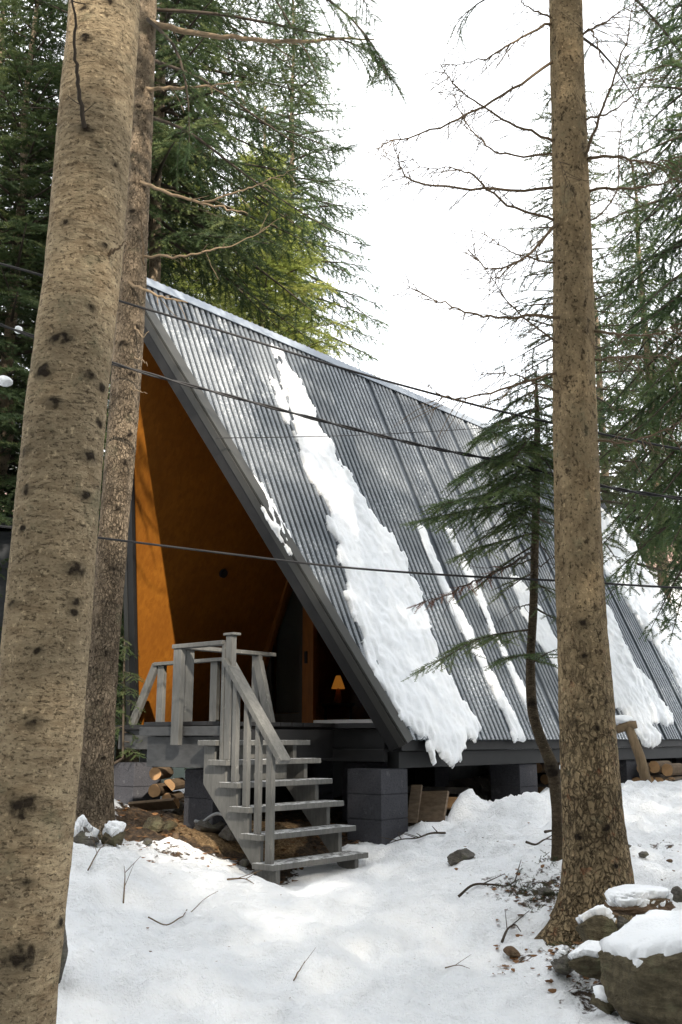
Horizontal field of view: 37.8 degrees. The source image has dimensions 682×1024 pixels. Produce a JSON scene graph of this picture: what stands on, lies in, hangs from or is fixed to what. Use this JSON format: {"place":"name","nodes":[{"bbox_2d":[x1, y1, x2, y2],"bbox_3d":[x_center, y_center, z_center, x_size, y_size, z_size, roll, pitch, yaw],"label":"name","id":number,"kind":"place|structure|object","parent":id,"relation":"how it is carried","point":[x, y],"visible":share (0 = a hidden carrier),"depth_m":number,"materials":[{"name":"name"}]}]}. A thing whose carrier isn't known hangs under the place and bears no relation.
{"place":"outdoors","nodes":[
{"label":"outdoors","id":0,"kind":"place"},
{"bbox_2d":[15,326,22,333],"bbox_3d":[-3.406,-1.919,10.513,0.087,0.081,0.094,0,-13,0],"label":"snow lump","id":1,"kind":"object","parent":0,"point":[18,327],"visible":0.59,"depth_m":10.48,"materials":[{"name":"white snow"}]},
{"bbox_2d":[0,263,680,449],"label":"overhead cable","id":2,"kind":"object","parent":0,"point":[313,359],"visible":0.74,"depth_m":7.20,"materials":[{"name":"black rubber"}]},
{"bbox_2d":[0,0,681,535],"label":"sky","id":3,"kind":"structure","parent":0,"point":[409,36],"materials":[{"name":"white"}]},
{"bbox_2d":[0,323,681,500],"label":"overhead cable","id":4,"kind":"object","parent":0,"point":[619,489],"visible":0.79,"depth_m":7.11,"materials":[{"name":"black rubber"}]},
{"bbox_2d":[0,525,681,588],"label":"overhead cable","id":5,"kind":"object","parent":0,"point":[369,569],"visible":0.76,"depth_m":6.87,"materials":[{"name":"black rubber"}]},
{"bbox_2d":[56,748,681,1023],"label":"ground","id":6,"kind":"structure","parent":0,"point":[384,952],"depth_m":5.86,"materials":[{"name":"white snow"}]},
{"bbox_2d":[0,514,99,644],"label":"shed","id":7,"kind":"structure","parent":6,"relation":"on","point":[5,540],"depth_m":12.20,"materials":[{"name":"stone"}]},
{"bbox_2d":[58,928,67,983],"bbox_3d":[-1.356,2.132,4.798,0.075,0.302,0.159,4,-13,-17],"label":"rock","id":8,"kind":"object","parent":6,"relation":"on","point":[64,955],"visible":0.37,"depth_m":4.75,"materials":[{"name":"grey stone"}]},
{"bbox_2d":[0,0,125,761],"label":"spruce tree","id":9,"kind":"object","parent":6,"relation":"on","point":[22,316],"visible":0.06,"depth_m":14.60,"materials":[{"name":"green plant"}]},
{"bbox_2d":[0,375,12,386],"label":"snow lump","id":10,"kind":"object","parent":9,"relation":"on","point":[6,381],"visible":1,"depth_m":10.10,"materials":[{"name":"white snow"}]},
{"bbox_2d":[0,0,139,1023],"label":"spruce tree","id":11,"kind":"object","parent":6,"relation":"on","point":[46,635],"visible":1,"depth_m":4.00,"materials":[{"name":"beige plant"}]},
{"bbox_2d":[73,827,98,845],"bbox_3d":[-1.730,2.173,6.653,0.235,0.152,0.210,0,-13,0],"label":"rock","id":12,"kind":"object","parent":6,"relation":"on","point":[80,837],"visible":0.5,"depth_m":6.57,"materials":[{"name":"grey stone"}]},
{"bbox_2d":[74,815,98,839],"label":"settled snow","id":13,"kind":"structure","parent":12,"relation":"on","point":[81,821],"depth_m":6.63,"materials":[{"name":"white snow"}]},
{"bbox_2d":[0,0,186,796],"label":"spruce tree","id":14,"kind":"object","parent":6,"relation":"on","point":[27,178],"visible":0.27,"depth_m":13.94,"materials":[{"name":"green plant"}]},
{"bbox_2d":[87,831,115,870],"bbox_3d":[-1.556,2.152,6.363,0.169,0.233,0.259,6,-14,-25],"label":"fallen twig","id":15,"kind":"object","parent":6,"relation":"on","point":[96,852],"visible":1,"depth_m":6.35,"materials":[{"name":"wood"}]},
{"bbox_2d":[3,91,215,692],"bbox_3d":[-4.335,-1.900,18.483,6.821,15.623,6.911,0,-13,0],"label":"spruce tree","id":16,"kind":"object","parent":6,"relation":"on","point":[196,297],"depth_m":18.70,"materials":[{"name":"green plant"}]},
{"bbox_2d":[101,831,125,846],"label":"rock","id":17,"kind":"object","parent":6,"relation":"on","point":[118,839],"visible":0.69,"depth_m":6.62,"materials":[{"name":"grey stone"}]},
{"bbox_2d":[102,820,125,848],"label":"settled snow","id":18,"kind":"structure","parent":17,"relation":"on","point":[110,828],"depth_m":6.65,"materials":[{"name":"white snow"}]},
{"bbox_2d":[114,637,146,764],"bbox_3d":[-2.514,2.110,10.425,1.281,1.981,0.590,6,-14,-25],"label":"young spruce","id":19,"kind":"object","parent":6,"relation":"on","point":[124,674],"visible":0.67,"depth_m":10.56,"materials":[{"name":"green plant"}]},
{"bbox_2d":[123,856,140,902],"bbox_3d":[-1.317,2.240,6.081,0.106,0.224,0.398,0,-13,0],"label":"fallen twig","id":20,"kind":"object","parent":6,"relation":"on","point":[127,879],"visible":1,"depth_m":6.04,"materials":[{"name":"brown wood"}]},
{"bbox_2d":[143,838,152,845],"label":"rock","id":21,"kind":"object","parent":6,"relation":"on","point":[147,841],"visible":1,"depth_m":7.36,"materials":[{"name":"grey stone"}]},
{"bbox_2d":[114,684,184,782],"bbox_3d":[-3.198,3.264,14.328,2.300,1.550,0.080,0,-13,0],"label":"board fence","id":22,"kind":"object","parent":6,"relation":"on","point":[179,772],"depth_m":14.19,"materials":[{"name":"paint"}]},
{"bbox_2d":[128,798,179,810],"bbox_3d":[-1.720,2.688,9.132,0.516,0.142,0.096,-6,-14,25],"label":"firewood log","id":23,"kind":"object","parent":6,"relation":"on","point":[161,804],"visible":0.83,"depth_m":9.09,"materials":[{"name":"brown wood"}]},
{"bbox_2d":[143,816,164,831],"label":"rock","id":24,"kind":"object","parent":6,"relation":"on","point":[155,823],"visible":0.91,"depth_m":7.91,"materials":[{"name":"beige stone"}]},
{"bbox_2d":[163,820,177,830],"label":"rock","id":25,"kind":"object","parent":6,"relation":"on","point":[169,825],"visible":0.73,"depth_m":8.14,"materials":[{"name":"beige stone"}]},
{"bbox_2d":[0,0,344,761],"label":"spruce tree","id":26,"kind":"object","parent":6,"relation":"on","point":[198,218],"visible":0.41,"depth_m":15.57,"materials":[{"name":"green plant"}]},
{"bbox_2d":[162,791,182,799],"bbox_3d":[-1.706,2.888,10.091,0.100,0.103,0.453,-1,-13,6],"label":"firewood log","id":27,"kind":"object","parent":6,"relation":"on","point":[177,794],"visible":0.64,"depth_m":10.02,"materials":[{"name":"brown wood"}]},
{"bbox_2d":[148,782,171,796],"bbox_3d":[-1.823,2.811,10.087,0.127,0.128,0.453,-1,-13,6],"label":"firewood log","id":28,"kind":"object","parent":27,"relation":"on","point":[158,789],"visible":0.75,"depth_m":9.88,"materials":[{"name":"brown wood"}]},
{"bbox_2d":[149,767,173,779],"bbox_3d":[-1.824,2.654,10.123,0.124,0.123,0.453,-1,-13,6],"label":"firewood log","id":29,"kind":"object","parent":28,"relation":"on","point":[156,773],"visible":0.9,"depth_m":9.94,"materials":[{"name":"brown wood"}]},
{"bbox_2d":[164,777,184,790],"bbox_3d":[-1.679,2.765,10.120,0.112,0.112,0.453,-1,-13,6],"label":"firewood log","id":30,"kind":"object","parent":27,"relation":"on","point":[175,784],"visible":0.92,"depth_m":9.98,"materials":[{"name":"brown wood"}]},
{"bbox_2d":[162,800,183,815],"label":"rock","id":31,"kind":"object","parent":6,"relation":"on","point":[179,811],"visible":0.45,"depth_m":9.26,"materials":[{"name":"grey stone"}]},
{"bbox_2d":[172,833,178,838],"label":"rock","id":32,"kind":"object","parent":6,"relation":"on","point":[175,836],"visible":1,"depth_m":7.62,"materials":[{"name":"brown stone"}]},
{"bbox_2d":[148,891,217,925],"bbox_3d":[-0.902,2.373,5.962,0.085,0.098,0.747,-6,-14,25],"label":"fallen twig","id":33,"kind":"object","parent":6,"relation":"on","point":[179,917],"visible":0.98,"depth_m":5.74,"materials":[{"name":"brown wood"}]},
{"bbox_2d":[99,163,270,678],"bbox_3d":[-3.875,-2.397,22.693,8.216,15.592,8.197,0,-13,0],"label":"spruce tree","id":34,"kind":"object","parent":6,"relation":"on","point":[193,287],"visible":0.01,"depth_m":22.93,"materials":[{"name":"green plant"}]},
{"bbox_2d":[193,819,224,832],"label":"rock","id":35,"kind":"object","parent":6,"relation":"on","point":[201,825],"visible":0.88,"depth_m":8.15,"materials":[{"name":"grey stone"}]},
{"bbox_2d":[194,812,222,822],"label":"snow","id":36,"kind":"structure","parent":35,"relation":"on","point":[207,818],"depth_m":8.16,"materials":[{"name":"white snow"}]},
{"bbox_2d":[218,825,236,840],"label":"rock","id":37,"kind":"object","parent":6,"relation":"on","point":[225,833],"visible":0.57,"depth_m":8.00,"materials":[{"name":"grey stone"}]},
{"bbox_2d":[75,0,409,839],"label":"spruce tree","id":38,"kind":"object","parent":6,"relation":"on","point":[95,802],"visible":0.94,"depth_m":7.83,"materials":[{"name":"brown plant"}]},
{"bbox_2d":[227,870,260,883],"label":"fallen twig","id":39,"kind":"object","parent":6,"relation":"on","point":[242,878],"visible":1,"depth_m":6.77,"materials":[{"name":"wood"}]},
{"bbox_2d":[239,859,249,866],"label":"rock","id":40,"kind":"object","parent":6,"relation":"on","point":[244,862],"visible":0.98,"depth_m":7.70,"materials":[{"name":"grey stone"}]},
{"bbox_2d":[121,107,382,670],"bbox_3d":[-1.695,-1.934,19.922,7.235,13.839,7.322,0,-13,0],"label":"spruce tree","id":41,"kind":"object","parent":6,"relation":"on","point":[292,270],"visible":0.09,"depth_m":20.15,"materials":[{"name":"green plant"}]},
{"bbox_2d":[198,658,367,884],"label":"wooden stairs","id":42,"kind":"structure","parent":6,"relation":"on","point":[282,764],"depth_m":7.68,"materials":[{"name":"grey paint"}]},
{"bbox_2d":[183,0,392,368],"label":"spruce tree","id":43,"kind":"object","parent":6,"relation":"on","point":[314,198],"visible":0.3,"depth_m":23.65,"materials":[{"name":"green plant"}]},
{"bbox_2d":[293,949,314,980],"bbox_3d":[-0.210,2.400,5.294,0.047,0.124,0.248,-6,-14,25],"label":"fallen twig","id":44,"kind":"object","parent":6,"relation":"on","point":[300,968],"visible":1,"depth_m":5.27,"materials":[{"name":"grey wood"}]},
{"bbox_2d":[94,834,592,990],"bbox_3d":[-0.145,2.334,6.097,3.646,0.578,2.623,0,-13,0],"label":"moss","id":45,"kind":"object","parent":6,"relation":"on","point":[530,887],"visible":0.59,"depth_m":6.33,"materials":[{"name":"green plant"}]},
{"bbox_2d":[114,278,681,844],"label":"frame cabin","id":46,"kind":"object","parent":6,"relation":"on","point":[288,636],"visible":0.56,"depth_m":10.59,"materials":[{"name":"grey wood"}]},
{"bbox_2d":[254,475,292,555],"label":"roof snow","id":47,"kind":"structure","parent":46,"relation":"on","point":[275,527],"depth_m":9.08,"materials":[{"name":"white snow"}]},
{"bbox_2d":[269,376,290,424],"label":"roof snow","id":48,"kind":"structure","parent":46,"relation":"on","point":[282,403],"depth_m":10.37,"materials":[{"name":"white snow"}]},
{"bbox_2d":[266,586,302,722],"bbox_3d":[-0.664,1.525,12.021,0.617,2.060,0.050,-11,-17,39],"label":"glazed door","id":49,"kind":"structure","parent":46,"relation":"in","point":[284,671],"depth_m":11.94,"materials":[{"name":"black glass"}]},
{"bbox_2d":[316,629,369,719],"bbox_3d":[0.474,0.412,11.287,2.011,3.786,0.008,-11,-17,39],"label":"gable window","id":50,"kind":"structure","parent":46,"relation":"in","point":[336,699],"depth_m":11.42,"materials":[{"name":"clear glass"}]},
{"bbox_2d":[271,343,481,768],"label":"roof snow","id":51,"kind":"structure","parent":46,"relation":"on","point":[399,644],"depth_m":9.70,"materials":[{"name":"white snow"}]},
{"bbox_2d":[224,418,605,437],"bbox_3d":[1.234,-0.957,10.697,5.586,1.309,0.436,9,-16,-35],"label":"overhead cable","id":52,"kind":"object","parent":46,"relation":"attached to","point":[354,435],"visible":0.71,"depth_m":9.59,"materials":[{"name":"black rubber"}]},
{"bbox_2d":[417,525,525,742],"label":"roof snow","id":53,"kind":"structure","parent":46,"relation":"on","point":[516,733],"depth_m":10.49,"materials":[{"name":"white snow"}]},
{"bbox_2d":[445,527,507,656],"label":"roof snow","id":54,"kind":"structure","parent":46,"relation":"on","point":[480,599],"depth_m":11.23,"materials":[{"name":"white snow"}]},
{"bbox_2d":[501,652,544,732],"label":"roof snow","id":55,"kind":"structure","parent":46,"relation":"on","point":[520,686],"depth_m":10.77,"materials":[{"name":"white snow"}]},
{"bbox_2d":[509,575,557,674],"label":"roof snow","id":56,"kind":"structure","parent":46,"relation":"on","point":[546,639],"depth_m":11.94,"materials":[{"name":"white snow"}]},
{"bbox_2d":[606,604,673,748],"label":"roof snow","id":57,"kind":"structure","parent":46,"relation":"on","point":[640,701],"depth_m":12.97,"materials":[{"name":"white snow"}]},
{"bbox_2d":[601,508,681,696],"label":"roof snow","id":58,"kind":"structure","parent":46,"relation":"on","point":[643,605],"depth_m":14.87,"materials":[{"name":"white snow"}]},
{"bbox_2d":[117,796,678,1004],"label":"leaf litter","id":59,"kind":"object","parent":6,"relation":"on","point":[551,951],"visible":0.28,"depth_m":6.62,"materials":[{"name":"brown plant"}]},
{"bbox_2d":[381,826,445,843],"bbox_3d":[0.595,2.666,8.215,0.569,0.164,0.285,0,-13,0],"label":"fallen twig","id":60,"kind":"object","parent":6,"relation":"on","point":[420,836],"visible":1,"depth_m":8.23,"materials":[{"name":"brown wood"}]},
{"bbox_2d":[407,785,422,822],"bbox_3d":[0.672,2.667,9.100,0.129,0.333,0.105,-6,-14,23],"label":"plank","id":61,"kind":"object","parent":6,"relation":"on","point":[414,803],"visible":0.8,"depth_m":9.09,"materials":[{"name":"brown wood"}]},
{"bbox_2d":[418,791,448,821],"bbox_3d":[0.848,2.714,9.182,0.155,0.284,0.434,9,-16,-36],"label":"plank","id":62,"kind":"object","parent":6,"relation":"on","point":[433,806],"visible":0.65,"depth_m":9.16,"materials":[{"name":"brown wood"}]},
{"bbox_2d":[407,786,469,793],"bbox_3d":[0.962,2.784,9.973,0.707,0.060,0.030,-8,-15,31],"label":"plank","id":63,"kind":"object","parent":6,"relation":"on","point":[455,790],"visible":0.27,"depth_m":9.91,"materials":[{"name":"brown wood"}]},
{"bbox_2d":[447,797,457,808],"bbox_3d":[1.078,2.790,9.535,0.289,0.115,0.085,-7,-15,30],"label":"plank","id":64,"kind":"object","parent":6,"relation":"on","point":[451,800],"visible":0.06,"depth_m":9.52,"materials":[{"name":"brown wood"}]},
{"bbox_2d":[445,955,469,968],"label":"fallen twig","id":65,"kind":"object","parent":6,"relation":"on","point":[457,965],"visible":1,"depth_m":5.34,"materials":[{"name":"grey wood"}]},
{"bbox_2d":[447,848,474,865],"bbox_3d":[0.872,2.500,7.212,0.205,0.125,0.152,0,-13,0],"label":"rock","id":66,"kind":"object","parent":6,"relation":"on","point":[456,857],"visible":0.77,"depth_m":7.17,"materials":[{"name":"grey stone"}]},
{"bbox_2d":[457,861,520,897],"bbox_3d":[1.006,2.388,6.468,0.517,0.208,0.139,6,-14,-26],"label":"fallen twig","id":67,"kind":"object","parent":6,"relation":"on","point":[469,887],"visible":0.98,"depth_m":6.40,"materials":[{"name":"brown wood"}]},
{"bbox_2d":[401,371,606,860],"bbox_3d":[1.238,0.666,7.016,1.243,3.602,1.821,-6,-14,25],"label":"spruce tree","id":68,"kind":"object","parent":6,"relation":"on","point":[534,444],"visible":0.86,"depth_m":6.92,"materials":[{"name":"green plant"}]},
{"bbox_2d":[503,946,520,957],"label":"rock","id":69,"kind":"object","parent":6,"relation":"on","point":[511,951],"visible":1,"depth_m":5.46,"materials":[{"name":"brown stone"}]},
{"bbox_2d":[501,910,529,942],"bbox_3d":[1.006,2.412,5.795,0.148,0.148,0.242,-5,-14,19],"label":"fallen twig","id":70,"kind":"object","parent":6,"relation":"on","point":[505,933],"visible":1,"depth_m":5.83,"materials":[{"name":"brown wood"}]},
{"bbox_2d":[350,0,681,945],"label":"spruce tree","id":71,"kind":"object","parent":6,"relation":"on","point":[596,860],"visible":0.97,"depth_m":6.36,"materials":[{"name":"brown plant"}]},
{"bbox_2d":[525,835,551,845],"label":"fallen twig","id":72,"kind":"object","parent":6,"relation":"on","point":[534,844],"visible":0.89,"depth_m":7.12,"materials":[{"name":"brown wood"}]},
{"bbox_2d":[538,786,548,792],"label":"firewood log","id":73,"kind":"object","parent":6,"relation":"on","point":[540,789],"visible":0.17,"depth_m":11.65,"materials":[{"name":"brown wood"}]},
{"bbox_2d":[540,774,547,784],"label":"firewood log","id":74,"kind":"object","parent":73,"relation":"on","point":[544,779],"visible":0.29,"depth_m":11.66,"materials":[{"name":"brown wood"}]},
{"bbox_2d":[536,763,545,772],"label":"firewood log","id":75,"kind":"object","parent":74,"relation":"on","point":[540,767],"visible":0.32,"depth_m":11.70,"materials":[{"name":"brown wood"}]},
{"bbox_2d":[537,887,553,895],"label":"rock","id":76,"kind":"object","parent":6,"relation":"on","point":[548,891],"visible":0.94,"depth_m":6.27,"materials":[{"name":"grey stone"}]},
{"bbox_2d":[551,951,573,975],"bbox_3d":[1.116,2.269,5.019,0.114,0.122,0.126,-6,-14,26],"label":"rock","id":77,"kind":"object","parent":6,"relation":"on","point":[560,965],"visible":0.77,"depth_m":4.97,"materials":[{"name":"grey stone"}]},
{"bbox_2d":[551,945,569,960],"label":"settled snow","id":78,"kind":"structure","parent":77,"relation":"on","point":[564,949],"depth_m":5.01,"materials":[{"name":"white snow"}]},
{"bbox_2d":[479,78,681,630],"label":"spruce tree","id":79,"kind":"object","parent":6,"relation":"on","point":[548,272],"visible":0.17,"depth_m":17.10,"materials":[{"name":"green plant"}]},
{"bbox_2d":[567,956,601,979],"bbox_3d":[1.223,2.191,4.816,0.232,0.150,0.188,-6,-14,26],"label":"rock","id":80,"kind":"object","parent":6,"relation":"on","point":[588,966],"visible":0.45,"depth_m":4.78,"materials":[{"name":"grey stone"}]},
{"bbox_2d":[567,940,600,959],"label":"settled snow","id":81,"kind":"structure","parent":80,"relation":"on","point":[591,948],"depth_m":4.79,"materials":[{"name":"white snow"}]},
{"bbox_2d":[575,915,617,942],"bbox_3d":[1.280,2.123,5.002,0.198,0.216,0.212,0,-13,0],"label":"rock","id":82,"kind":"object","parent":6,"relation":"on","point":[597,927],"visible":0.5,"depth_m":4.93,"materials":[{"name":"stone"}]},
{"bbox_2d":[576,905,615,923],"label":"settled snow","id":83,"kind":"structure","parent":82,"relation":"on","point":[603,910],"depth_m":4.96,"materials":[{"name":"white snow"}]},
{"bbox_2d":[617,916,628,928],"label":"rock","id":84,"kind":"object","parent":82,"relation":"on","point":[621,921],"visible":0.71,"depth_m":4.92,"materials":[{"name":"stone"}]},
{"bbox_2d":[590,993,614,1014],"bbox_3d":[1.217,2.255,4.571,0.154,0.090,0.147,0,-13,0],"label":"rock","id":85,"kind":"object","parent":6,"relation":"on","point":[605,1007],"visible":0.59,"depth_m":4.52,"materials":[{"name":"grey stone"}]},
{"bbox_2d":[593,985,608,1002],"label":"settled snow","id":86,"kind":"structure","parent":85,"relation":"on","point":[599,992],"depth_m":4.55,"materials":[{"name":"white snow"}]},
{"bbox_2d":[549,203,681,607],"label":"spruce tree","id":87,"kind":"object","parent":6,"relation":"on","point":[600,384],"visible":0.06,"depth_m":22.33,"materials":[{"name":"green plant"}]},
{"bbox_2d":[616,721,651,782],"bbox_3d":[3.051,2.576,10.332,0.374,0.805,0.112,-5,-14,22],"label":"leaning pole","id":88,"kind":"object","parent":6,"relation":"on","point":[628,727],"visible":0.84,"depth_m":10.32,"materials":[{"name":"brown wood"}]},
{"bbox_2d":[615,715,633,723],"bbox_3d":[2.955,2.196,10.524,0.284,0.102,0.260,0,-13,0],"label":"snow lump","id":89,"kind":"object","parent":88,"relation":"on","point":[619,719],"visible":0.67,"depth_m":10.43,"materials":[{"name":"white snow"}]},
{"bbox_2d":[590,0,681,644],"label":"spruce tree","id":90,"kind":"object","parent":6,"relation":"on","point":[668,528],"visible":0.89,"depth_m":12.73,"materials":[{"name":"green plant"}]},
{"bbox_2d":[594,157,681,746],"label":"spruce tree","id":91,"kind":"object","parent":6,"relation":"on","point":[638,383],"visible":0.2,"depth_m":19.67,"materials":[{"name":"green plant"}]},
{"bbox_2d":[598,950,681,1023],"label":"boulder","id":92,"kind":"object","parent":6,"relation":"on","point":[648,990],"visible":0.74,"depth_m":4.33,"materials":[{"name":"grey stone"}]},
{"bbox_2d":[599,909,681,967],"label":"settled snow","id":93,"kind":"structure","parent":92,"relation":"on","point":[647,934],"depth_m":4.49,"materials":[{"name":"white snow"}]},
{"bbox_2d":[604,898,675,915],"bbox_3d":[1.529,2.054,5.207,0.383,0.092,0.336,12,-18,-43],"label":"rock","id":94,"kind":"object","parent":6,"relation":"on","point":[638,910],"visible":0.48,"depth_m":5.09,"materials":[{"name":"brown stone"}]},
{"bbox_2d":[604,884,672,907],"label":"settled snow","id":95,"kind":"structure","parent":94,"relation":"on","point":[627,895],"depth_m":5.13,"materials":[{"name":"white snow"}]},
{"bbox_2d":[638,851,648,857],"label":"rock","id":96,"kind":"object","parent":6,"relation":"on","point":[643,854],"visible":1,"depth_m":6.70,"materials":[{"name":"grey stone"}]},
{"bbox_2d":[650,774,664,781],"bbox_3d":[3.901,3.340,12.370,0.156,0.151,0.400,-11,-17,39],"label":"firewood log","id":97,"kind":"object","parent":6,"relation":"on","point":[653,776],"visible":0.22,"depth_m":12.28,"materials":[{"name":"brown wood"}]},
{"bbox_2d":[637,763,658,774],"bbox_3d":[3.847,3.202,12.417,0.155,0.149,0.400,-11,-17,39],"label":"firewood log","id":98,"kind":"object","parent":97,"relation":"on","point":[650,772],"visible":0.21,"depth_m":12.31,"materials":[{"name":"brown wood"}]},
{"bbox_2d":[648,761,670,772],"bbox_3d":[3.975,3.169,12.386,0.153,0.143,0.400,-11,-17,39],"label":"firewood log","id":99,"kind":"object","parent":97,"relation":"on","point":[655,766],"visible":0.69,"depth_m":12.24,"materials":[{"name":"brown wood"}]},
{"bbox_2d":[645,537,681,625],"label":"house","id":100,"kind":"structure","parent":6,"relation":"on","point":[675,596],"depth_m":35.88,"materials":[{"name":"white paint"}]},
{"bbox_2d":[655,776,672,781],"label":"firewood log","id":101,"kind":"object","parent":6,"relation":"on","point":[658,779],"visible":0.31,"depth_m":12.20,"materials":[{"name":"brown wood"}]},
{"bbox_2d":[658,774,681,781],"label":"fallen twig","id":102,"kind":"object","parent":6,"relation":"on","point":[672,780],"visible":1,"depth_m":9.07,"materials":[{"name":"brown wood"}]},
{"bbox_2d":[665,776,681,781],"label":"firewood log","id":103,"kind":"object","parent":6,"relation":"on","point":[676,777],"visible":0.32,"depth_m":12.18,"materials":[{"name":"brown wood"}]},
{"bbox_2d":[662,763,681,775],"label":"firewood log","id":104,"kind":"object","parent":103,"relation":"on","point":[671,769],"visible":1,"depth_m":12.21,"materials":[{"name":"brown wood"}]},
{"bbox_2d":[671,886,681,902],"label":"rock","id":105,"kind":"object","parent":6,"relation":"on","point":[676,891],"visible":0.97,"depth_m":5.32,"materials":[{"name":"grey stone"}]},
{"bbox_2d":[612,912,618,918],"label":"rock","id":106,"kind":"object","parent":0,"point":[616,915],"visible":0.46,"depth_m":4.99,"materials":[{"name":"brown stone"}]}
]}

